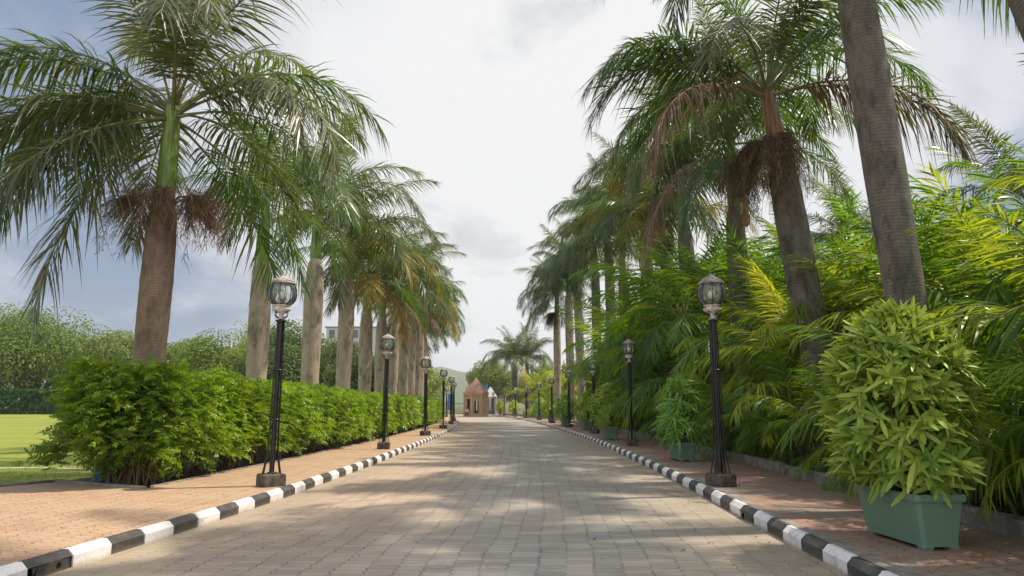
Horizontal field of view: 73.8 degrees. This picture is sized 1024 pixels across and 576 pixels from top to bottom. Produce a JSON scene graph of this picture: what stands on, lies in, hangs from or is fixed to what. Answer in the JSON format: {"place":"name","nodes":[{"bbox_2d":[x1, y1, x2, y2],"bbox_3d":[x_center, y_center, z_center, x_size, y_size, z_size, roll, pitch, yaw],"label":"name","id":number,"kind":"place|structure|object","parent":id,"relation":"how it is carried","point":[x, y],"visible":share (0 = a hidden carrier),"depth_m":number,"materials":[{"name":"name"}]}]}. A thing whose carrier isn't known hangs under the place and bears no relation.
{"place":"outdoors","nodes":[
{"label":"outdoors","id":0,"kind":"place"},
{"bbox_2d":[0,465,93,483],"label":"grass","id":1,"kind":"structure","parent":0,"point":[53,475],"depth_m":14.22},
{"bbox_2d":[0,411,440,483],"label":"lawn","id":2,"kind":"structure","parent":0,"point":[17,431],"depth_m":23.64,"materials":[{"name":"green plant"}]},
{"bbox_2d":[0,387,79,413],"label":"hedge","id":3,"kind":"object","parent":2,"relation":"on","point":[13,400],"visible":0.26,"depth_m":69.04,"materials":[{"name":"green plant"}]},
{"bbox_2d":[0,301,115,398],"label":"tree","id":4,"kind":"object","parent":2,"relation":"on","point":[22,364],"visible":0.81,"depth_m":77.26,"materials":[{"name":"green plant"}]},
{"bbox_2d":[60,329,134,384],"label":"tree","id":5,"kind":"object","parent":2,"relation":"on","point":[124,344],"visible":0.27,"depth_m":80.83,"materials":[{"name":"green plant"}]},
{"bbox_2d":[165,338,216,367],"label":"tree","id":6,"kind":"object","parent":2,"relation":"on","point":[169,355],"visible":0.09,"depth_m":83.15,"materials":[{"name":"green plant"}]},
{"bbox_2d":[172,328,246,377],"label":"tree","id":7,"kind":"object","parent":2,"relation":"on","point":[211,352],"visible":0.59,"depth_m":77.28,"materials":[{"name":"green plant"}]},
{"bbox_2d":[243,343,301,382],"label":"tree","id":8,"kind":"object","parent":2,"relation":"on","point":[291,366],"visible":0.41,"depth_m":65.88,"materials":[{"name":"green plant"}]},
{"bbox_2d":[245,318,332,378],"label":"tree","id":9,"kind":"object","parent":2,"relation":"on","point":[291,339],"visible":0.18,"depth_m":77.36,"materials":[{"name":"green plant"}]},
{"bbox_2d":[319,336,358,387],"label":"tree","id":10,"kind":"object","parent":2,"relation":"on","point":[333,357],"visible":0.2,"depth_m":81.81,"materials":[{"name":"green plant"}]},
{"bbox_2d":[322,347,397,393],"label":"tree","id":11,"kind":"object","parent":2,"relation":"on","point":[331,381],"visible":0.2,"depth_m":64.32,"materials":[{"name":"green plant"}]},
{"bbox_2d":[427,367,452,398],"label":"tree","id":12,"kind":"object","parent":2,"relation":"on","point":[436,385],"visible":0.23,"depth_m":100.54,"materials":[{"name":"green plant"}]},
{"bbox_2d":[0,416,457,565],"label":"pavement","id":13,"kind":"structure","parent":0,"point":[78,512],"depth_m":9.53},
{"bbox_2d":[256,274,296,487],"bbox_3d":[-3.969,1.508,11.553,0.485,3.565,0.485,9,-13,-41],"label":"street lamp","id":14,"kind":"object","parent":13,"relation":"on","point":[271,478],"visible":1,"depth_m":11.51,"materials":[{"name":"metal"}]},
{"bbox_2d":[377,333,394,448],"bbox_3d":[-3.928,3.185,21.254,0.485,3.565,0.485,1,-10,-5],"label":"street lamp","id":15,"kind":"object","parent":13,"relation":"on","point":[384,444],"visible":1,"depth_m":21.21,"materials":[{"name":"metal"}]},
{"bbox_2d":[420,356,430,435],"bbox_3d":[-3.899,4.840,30.825,0.485,3.565,0.485,7,-13,-38],"label":"street lamp","id":16,"kind":"object","parent":13,"relation":"on","point":[425,432],"visible":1,"depth_m":30.77,"materials":[{"name":"metal"}]},
{"bbox_2d":[74,422,436,487],"bbox_3d":[-7.056,7.681,36.326,3.292,0.001,51.026,0,-10,-1],"label":"planting bed","id":17,"kind":"object","parent":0,"point":[258,458],"visible":0.05,"depth_m":16.62,"materials":[{"name":"soil"}]},
{"bbox_2d":[0,0,393,480],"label":"palm tree","id":18,"kind":"object","parent":17,"relation":"on","point":[103,135],"visible":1,"depth_m":13.80,"materials":[{"name":"green plant"}]},
{"bbox_2d":[11,351,445,487],"bbox_3d":[-6.497,6.476,35.919,3.350,2.362,51.392,0,-10,0],"label":"hedge","id":19,"kind":"object","parent":17,"relation":"on","point":[156,412],"visible":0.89,"depth_m":12.10,"materials":[{"name":"green plant"}]},
{"bbox_2d":[176,107,361,455],"bbox_3d":[-7.360,-0.219,20.136,5.670,10.099,4.803,0,-10,0],"label":"palm tree","id":20,"kind":"object","parent":17,"relation":"on","point":[259,317],"visible":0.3,"depth_m":20.01,"materials":[{"name":"green plant"}]},
{"bbox_2d":[201,102,426,445],"bbox_3d":[-7.382,-0.948,25.182,7.905,13.248,8.400,-9,-13,41],"label":"palm tree","id":21,"kind":"object","parent":17,"relation":"on","point":[311,338],"visible":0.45,"depth_m":25.40,"materials":[{"name":"green plant"}]},
{"bbox_2d":[256,122,444,437],"bbox_3d":[-7.108,-0.195,30.259,8.078,13.501,8.009,6,-12,-31],"label":"palm tree","id":22,"kind":"object","parent":17,"relation":"on","point":[345,332],"visible":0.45,"depth_m":29.67,"materials":[{"name":"green plant"}]},
{"bbox_2d":[280,193,448,391],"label":"palm tree","id":23,"kind":"object","parent":17,"relation":"on","point":[370,276],"visible":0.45,"depth_m":33.89,"materials":[{"name":"green plant"}]},
{"bbox_2d":[323,216,457,392],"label":"palm tree","id":24,"kind":"object","parent":17,"relation":"on","point":[381,331],"visible":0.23,"depth_m":38.54,"materials":[{"name":"green plant"}]},
{"bbox_2d":[328,213,462,394],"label":"palm tree","id":25,"kind":"object","parent":17,"relation":"on","point":[393,370],"visible":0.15,"depth_m":41.08,"materials":[{"name":"green plant"}]},
{"bbox_2d":[355,224,466,395],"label":"palm tree","id":26,"kind":"object","parent":17,"relation":"on","point":[403,371],"visible":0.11,"depth_m":45.10,"materials":[{"name":"green plant"}]},
{"bbox_2d":[356,265,467,395],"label":"palm tree","id":27,"kind":"object","parent":17,"relation":"on","point":[411,367],"visible":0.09,"depth_m":49.21,"materials":[{"name":"green plant"}]},
{"bbox_2d":[371,257,465,396],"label":"palm tree","id":28,"kind":"object","parent":17,"relation":"on","point":[418,366],"visible":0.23,"depth_m":53.32,"materials":[{"name":"green plant"}]},
{"bbox_2d":[372,268,466,396],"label":"palm tree","id":29,"kind":"object","parent":17,"relation":"on","point":[422,371],"visible":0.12,"depth_m":58.36,"materials":[{"name":"green plant"}]},
{"bbox_2d":[5,407,575,413],"bbox_3d":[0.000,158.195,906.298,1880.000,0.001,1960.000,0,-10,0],"label":"ground","id":30,"kind":"structure","parent":0,"point":[459,410],"depth_m":227.82,"materials":[{"name":"beige soil"}]},
{"bbox_2d":[0,422,437,488],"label":"pavement edging","id":31,"kind":"object","parent":30,"relation":"on","point":[78,482],"visible":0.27,"depth_m":11.66,"materials":[{"name":"concrete"}]},
{"bbox_2d":[465,358,508,400],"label":"tree","id":32,"kind":"object","parent":30,"relation":"on","point":[488,376],"visible":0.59,"depth_m":125.19,"materials":[{"name":"green plant"}]},
{"bbox_2d":[518,364,553,406],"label":"tree","id":33,"kind":"object","parent":30,"relation":"on","point":[540,374],"visible":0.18,"depth_m":115.83,"materials":[{"name":"green plant"}]},
{"bbox_2d":[503,413,1023,538],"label":"wall","id":34,"kind":"structure","parent":30,"relation":"on","point":[1007,524],"depth_m":10.60,"materials":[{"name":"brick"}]},
{"bbox_2d":[48,367,577,406],"bbox_3d":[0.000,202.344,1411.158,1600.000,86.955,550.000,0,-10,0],"label":"hill","id":35,"kind":"structure","parent":0,"point":[461,382],"depth_m":1275.68,"materials":[{"name":"green plant"}]},
{"bbox_2d":[325,326,388,373],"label":"building","id":36,"kind":"structure","parent":0,"point":[331,331],"depth_m":150.43,"materials":[{"name":"concrete"}]},
{"bbox_2d":[46,415,847,575],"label":"road","id":37,"kind":"structure","parent":0,"point":[442,495],"depth_m":8.27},
{"bbox_2d":[0,416,458,575],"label":"kerb","id":38,"kind":"structure","parent":37,"relation":"on","point":[57,561],"depth_m":7.69,"materials":[{"name":"white paint"}]},
{"bbox_2d":[463,377,488,416],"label":"gatehouse","id":39,"kind":"object","parent":37,"relation":"on","point":[475,391],"visible":0.95,"depth_m":96.52,"materials":[{"name":"stone"}]},
{"bbox_2d":[488,414,898,575],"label":"kerb","id":40,"kind":"structure","parent":37,"relation":"on","point":[848,563],"depth_m":7.95,"materials":[{"name":"white paint"}]},
{"bbox_2d":[491,414,922,575],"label":"kerb backing","id":41,"kind":"object","parent":40,"relation":"on","point":[900,570],"visible":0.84,"depth_m":7.08,"materials":[{"name":"concrete"}]},
{"bbox_2d":[0,0,1023,388],"label":"sky","id":42,"kind":"structure","parent":0,"point":[479,97],"materials":[{"name":"white"}]},
{"bbox_2d":[495,414,1023,575],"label":"footpath","id":43,"kind":"structure","parent":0,"point":[846,521],"depth_m":7.86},
{"bbox_2d":[479,325,550,415],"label":"palm tree","id":44,"kind":"object","parent":43,"relation":"on","point":[514,356],"visible":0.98,"depth_m":94.03,"materials":[{"name":"green plant"}]},
{"bbox_2d":[553,393,575,425],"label":"potted plant","id":45,"kind":"object","parent":43,"relation":"on","point":[563,399],"visible":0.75,"depth_m":44.61,"materials":[{"name":"green plant"}]},
{"bbox_2d":[572,390,599,429],"bbox_3d":[4.145,6.678,37.373,1.781,2.175,1.799,1,-10,-4],"label":"potted plant","id":46,"kind":"object","parent":43,"relation":"on","point":[583,408],"visible":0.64,"depth_m":37.05,"materials":[{"name":"green plant"}]},
{"bbox_2d":[588,382,629,439],"bbox_3d":[3.905,4.811,26.933,1.881,2.298,1.900,0,-10,0],"label":"potted plant","id":47,"kind":"object","parent":43,"relation":"on","point":[610,429],"visible":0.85,"depth_m":26.59,"materials":[{"name":"green plant"}]},
{"bbox_2d":[622,339,638,445],"bbox_3d":[3.977,3.478,22.948,0.485,3.565,0.485,0,-10,-1],"label":"street lamp","id":48,"kind":"object","parent":43,"relation":"on","point":[631,441],"visible":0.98,"depth_m":22.95,"materials":[{"name":"metal"}]},
{"bbox_2d":[650,371,712,461],"bbox_3d":[4.177,3.108,16.635,1.629,2.144,1.739,1,-10,-5],"label":"potted plant","id":49,"kind":"object","parent":43,"relation":"on","point":[674,421],"visible":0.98,"depth_m":16.41,"materials":[{"name":"green plant"}]},
{"bbox_2d":[697,274,736,487],"bbox_3d":[3.447,1.508,11.552,0.485,3.565,0.485,4,-10,-22],"label":"street lamp","id":50,"kind":"object","parent":43,"relation":"on","point":[721,478],"visible":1,"depth_m":11.49,"materials":[{"name":"metal"}]},
{"bbox_2d":[806,295,1002,550],"bbox_3d":[3.925,1.277,6.863,1.608,2.424,1.854,1,-10,-4],"label":"potted plant","id":51,"kind":"object","parent":43,"relation":"on","point":[885,458],"visible":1,"depth_m":6.45,"materials":[{"name":"green plant"}]},
{"bbox_2d":[522,414,1023,516],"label":"planting bed","id":52,"kind":"object","parent":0,"point":[978,503],"depth_m":9.59,"materials":[{"name":"soil"}]},
{"bbox_2d":[493,322,553,408],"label":"palm tree","id":53,"kind":"object","parent":52,"relation":"on","point":[547,341],"visible":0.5,"depth_m":97.74,"materials":[{"name":"green plant"}]},
{"bbox_2d":[505,358,566,416],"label":"areca palm","id":54,"kind":"object","parent":52,"relation":"on","point":[532,386],"visible":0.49,"depth_m":76.34,"materials":[{"name":"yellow plant"}]},
{"bbox_2d":[513,255,600,420],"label":"palm tree","id":55,"kind":"object","parent":52,"relation":"on","point":[550,318],"visible":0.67,"depth_m":61.48,"materials":[{"name":"green plant"}]},
{"bbox_2d":[524,223,604,420],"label":"palm tree","id":56,"kind":"object","parent":52,"relation":"on","point":[569,338],"visible":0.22,"depth_m":56.95,"materials":[{"name":"green plant"}]},
{"bbox_2d":[526,218,618,421],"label":"palm tree","id":57,"kind":"object","parent":52,"relation":"on","point":[577,292],"visible":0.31,"depth_m":53.78,"materials":[{"name":"green plant"}]},
{"bbox_2d":[538,184,639,423],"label":"palm tree","id":58,"kind":"object","parent":52,"relation":"on","point":[595,284],"visible":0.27,"depth_m":49.48,"materials":[{"name":"green plant"}]},
{"bbox_2d":[561,300,620,416],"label":"areca palm","id":59,"kind":"object","parent":52,"relation":"on","point":[593,333],"visible":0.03,"depth_m":41.34,"materials":[{"name":"green plant"}]},
{"bbox_2d":[549,300,639,427],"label":"areca palm","id":60,"kind":"object","parent":52,"relation":"on","point":[577,364],"visible":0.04,"depth_m":46.01,"materials":[{"name":"green plant"}]},
{"bbox_2d":[546,147,648,425],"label":"palm tree","id":61,"kind":"object","parent":52,"relation":"on","point":[572,202],"visible":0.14,"depth_m":44.79,"materials":[{"name":"green plant"}]},
{"bbox_2d":[563,299,638,430],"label":"areca palm","id":62,"kind":"object","parent":52,"relation":"on","point":[597,376],"visible":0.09,"depth_m":39.52,"materials":[{"name":"green plant"}]},
{"bbox_2d":[566,273,663,419],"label":"areca palm","id":63,"kind":"object","parent":52,"relation":"on","point":[586,359],"visible":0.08,"depth_m":35.82,"materials":[{"name":"green plant"}]},
{"bbox_2d":[558,163,695,428],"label":"palm tree","id":64,"kind":"object","parent":52,"relation":"on","point":[572,242],"visible":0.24,"depth_m":39.44,"materials":[{"name":"green plant"}]},
{"bbox_2d":[572,118,718,434],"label":"palm tree","id":65,"kind":"object","parent":52,"relation":"on","point":[594,192],"visible":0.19,"depth_m":34.61,"materials":[{"name":"green plant"}]},
{"bbox_2d":[572,235,723,439],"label":"areca palm","id":66,"kind":"object","parent":52,"relation":"on","point":[602,352],"visible":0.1,"depth_m":29.91,"materials":[{"name":"green plant"}]},
{"bbox_2d":[567,151,759,379],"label":"palm tree","id":67,"kind":"object","parent":52,"relation":"on","point":[627,211],"visible":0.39,"depth_m":29.10,"materials":[{"name":"green plant"}]},
{"bbox_2d":[607,262,721,428],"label":"areca palm","id":68,"kind":"object","parent":52,"relation":"on","point":[644,374],"visible":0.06,"depth_m":30.60,"materials":[{"name":"green plant"}]},
{"bbox_2d":[605,256,726,387],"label":"areca palm","id":69,"kind":"object","parent":52,"relation":"on","point":[643,303],"visible":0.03,"depth_m":28.49,"materials":[{"name":"green plant"}]},
{"bbox_2d":[568,204,767,445],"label":"areca palm","id":70,"kind":"object","parent":52,"relation":"on","point":[677,324],"visible":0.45,"depth_m":23.36,"materials":[{"name":"green plant"}]},
{"bbox_2d":[571,64,770,441],"bbox_3d":[6.305,-1.313,25.366,7.744,13.954,7.462,-6,-12,32],"label":"palm tree","id":71,"kind":"object","parent":52,"relation":"on","point":[601,169],"visible":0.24,"depth_m":25.71,"materials":[{"name":"green plant"}]},
{"bbox_2d":[589,234,765,440],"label":"areca palm","id":72,"kind":"object","parent":52,"relation":"on","point":[646,425],"visible":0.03,"depth_m":28.16,"materials":[{"name":"green plant"}]},
{"bbox_2d":[594,232,773,412],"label":"areca palm","id":73,"kind":"object","parent":52,"relation":"on","point":[626,310],"visible":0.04,"depth_m":29.96,"materials":[{"name":"green plant"}]},
{"bbox_2d":[597,238,785,430],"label":"areca palm","id":74,"kind":"object","parent":52,"relation":"on","point":[661,384],"visible":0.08,"depth_m":24.73,"materials":[{"name":"green plant"}]},
{"bbox_2d":[651,218,790,448],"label":"areca palm","id":75,"kind":"object","parent":52,"relation":"on","point":[692,356],"visible":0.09,"depth_m":19.06,"materials":[{"name":"green plant"}]},
{"bbox_2d":[683,364,782,455],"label":"areca palm","id":76,"kind":"object","parent":52,"relation":"on","point":[706,394],"visible":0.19,"depth_m":18.21,"materials":[{"name":"green plant"}]},
{"bbox_2d":[610,0,863,454],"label":"palm tree","id":77,"kind":"object","parent":52,"relation":"on","point":[669,189],"visible":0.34,"depth_m":20.27,"materials":[{"name":"green plant"}]},
{"bbox_2d":[656,245,841,448],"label":"areca palm","id":78,"kind":"object","parent":52,"relation":"on","point":[702,354],"visible":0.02,"depth_m":21.19,"materials":[{"name":"green plant"}]},
{"bbox_2d":[690,372,807,457],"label":"areca palm","id":79,"kind":"object","parent":52,"relation":"on","point":[729,393],"visible":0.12,"depth_m":17.24,"materials":[{"name":"green plant"}]},
{"bbox_2d":[721,383,810,466],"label":"areca palm","id":80,"kind":"object","parent":52,"relation":"on","point":[739,446],"visible":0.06,"depth_m":16.15,"materials":[{"name":"green plant"}]},
{"bbox_2d":[700,341,833,468],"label":"areca palm","id":81,"kind":"object","parent":52,"relation":"on","point":[798,443],"visible":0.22,"depth_m":13.88,"materials":[{"name":"green plant"}]},
{"bbox_2d":[729,343,816,468],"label":"areca palm","id":82,"kind":"object","parent":52,"relation":"on","point":[755,437],"visible":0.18,"depth_m":14.79,"materials":[{"name":"green plant"}]},
{"bbox_2d":[575,0,989,474],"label":"palm tree","id":83,"kind":"object","parent":52,"relation":"on","point":[776,157],"visible":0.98,"depth_m":14.41,"materials":[{"name":"green plant"}]},
{"bbox_2d":[732,350,836,481],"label":"areca palm","id":84,"kind":"object","parent":52,"relation":"on","point":[786,410],"visible":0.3,"depth_m":12.56,"materials":[{"name":"green plant"}]},
{"bbox_2d":[686,254,884,463],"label":"areca palm","id":85,"kind":"object","parent":52,"relation":"on","point":[771,295],"visible":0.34,"depth_m":14.99,"materials":[{"name":"green plant"}]},
{"bbox_2d":[694,191,921,455],"bbox_3d":[8.246,1.301,17.952,6.107,6.974,6.695,3,-10,-18],"label":"areca palm","id":86,"kind":"object","parent":52,"relation":"on","point":[781,269],"visible":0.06,"depth_m":17.59,"materials":[{"name":"green plant"}]},
{"bbox_2d":[601,0,1020,504],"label":"palm tree","id":87,"kind":"object","parent":52,"relation":"on","point":[885,175],"visible":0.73,"depth_m":9.25,"materials":[{"name":"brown plant"}]},
{"bbox_2d":[691,237,941,433],"bbox_3d":[7.747,1.497,14.735,5.956,5.486,6.084,4,-10,-20],"label":"areca palm","id":88,"kind":"object","parent":52,"relation":"on","point":[831,273],"visible":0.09,"depth_m":15.18,"materials":[{"name":"green plant"}]},
{"bbox_2d":[700,214,946,457],"bbox_3d":[7.900,1.297,16.546,7.032,6.695,7.954,-7,-12,36],"label":"areca palm","id":89,"kind":"object","parent":52,"relation":"on","point":[804,308],"visible":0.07,"depth_m":15.67,"materials":[{"name":"green plant"}]},
{"bbox_2d":[770,155,925,268],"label":"palm tree","id":90,"kind":"object","parent":52,"relation":"on","point":[818,235],"visible":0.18,"depth_m":22.48,"materials":[{"name":"green plant"}]},
{"bbox_2d":[719,184,977,309],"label":"areca palm","id":91,"kind":"object","parent":52,"relation":"on","point":[831,231],"visible":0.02,"depth_m":22.64,"materials":[{"name":"green plant"}]},
{"bbox_2d":[789,376,989,491],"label":"areca palm","id":92,"kind":"object","parent":52,"relation":"on","point":[815,387],"visible":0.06,"depth_m":11.31,"materials":[{"name":"green plant"}]},
{"bbox_2d":[761,182,1023,451],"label":"areca palm","id":93,"kind":"object","parent":52,"relation":"on","point":[845,206],"visible":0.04,"depth_m":18.65,"materials":[{"name":"green plant"}]},
{"bbox_2d":[788,349,997,490],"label":"areca palm","id":94,"kind":"object","parent":52,"relation":"on","point":[828,391],"visible":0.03,"depth_m":10.81,"materials":[{"name":"green plant"}]},
{"bbox_2d":[771,156,1016,451],"bbox_3d":[8.479,0.805,13.815,6.233,6.493,5.686,-6,-11,31],"label":"areca palm","id":95,"kind":"object","parent":52,"relation":"on","point":[917,212],"visible":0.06,"depth_m":13.64,"materials":[{"name":"green plant"}]},
{"bbox_2d":[770,194,1023,503],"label":"areca palm","id":96,"kind":"object","parent":52,"relation":"on","point":[958,283],"visible":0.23,"depth_m":10.33,"materials":[{"name":"green plant"}]},
{"bbox_2d":[787,161,1023,492],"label":"areca palm","id":97,"kind":"object","parent":52,"relation":"on","point":[939,294],"visible":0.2,"depth_m":11.67,"materials":[{"name":"green plant"}]},
{"bbox_2d":[842,331,1023,505],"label":"areca palm","id":98,"kind":"object","parent":52,"relation":"on","point":[1003,405],"visible":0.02,"depth_m":8.63,"materials":[{"name":"green plant"}]},
{"bbox_2d":[874,181,1023,515],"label":"areca palm","id":99,"kind":"object","parent":52,"relation":"on","point":[1016,262],"visible":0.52,"depth_m":7.05,"materials":[{"name":"green plant"}]},
{"bbox_2d":[879,345,1023,515],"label":"areca palm","id":100,"kind":"object","parent":52,"relation":"on","point":[1014,508],"visible":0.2,"depth_m":7.82,"materials":[{"name":"green plant"}]},
{"bbox_2d":[902,307,1023,524],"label":"areca palm","id":101,"kind":"object","parent":52,"relation":"on","point":[1019,463],"visible":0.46,"depth_m":6.89,"materials":[{"name":"green plant"}]},
{"bbox_2d":[914,99,1023,276],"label":"palm tree","id":102,"kind":"object","parent":52,"relation":"on","point":[968,120],"visible":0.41,"depth_m":16.40,"materials":[{"name":"green plant"}]},
{"bbox_2d":[921,146,1023,498],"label":"areca palm","id":103,"kind":"object","parent":52,"relation":"on","point":[986,290],"visible":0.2,"depth_m":9.31,"materials":[{"name":"green plant"}]},
{"bbox_2d":[925,53,1023,406],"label":"areca palm","id":104,"kind":"object","parent":52,"relation":"on","point":[1009,320],"visible":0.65,"depth_m":6.51,"materials":[{"name":"green plant"}]},
{"bbox_2d":[968,140,1023,498],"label":"areca palm","id":105,"kind":"object","parent":52,"relation":"on","point":[1012,160],"visible":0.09,"depth_m":11.37,"materials":[{"name":"green plant"}]},
{"bbox_2d":[977,362,1023,460],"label":"areca palm","id":106,"kind":"object","parent":52,"relation":"on","point":[1005,433],"visible":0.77,"depth_m":5.81,"materials":[{"name":"green plant"}]},
{"bbox_2d":[1007,0,1023,41],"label":"palm tree","id":107,"kind":"object","parent":52,"relation":"on","point":[1016,8],"visible":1,"depth_m":6.82,"materials":[{"name":"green plant"}]},
{"label":"plaza","id":108,"kind":"structure","parent":0,"visible":0},
{"bbox_2d":[495,370,531,403],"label":"tree","id":109,"kind":"object","parent":108,"relation":"on","point":[506,385],"visible":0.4,"depth_m":122.91,"materials":[{"name":"green plant"}]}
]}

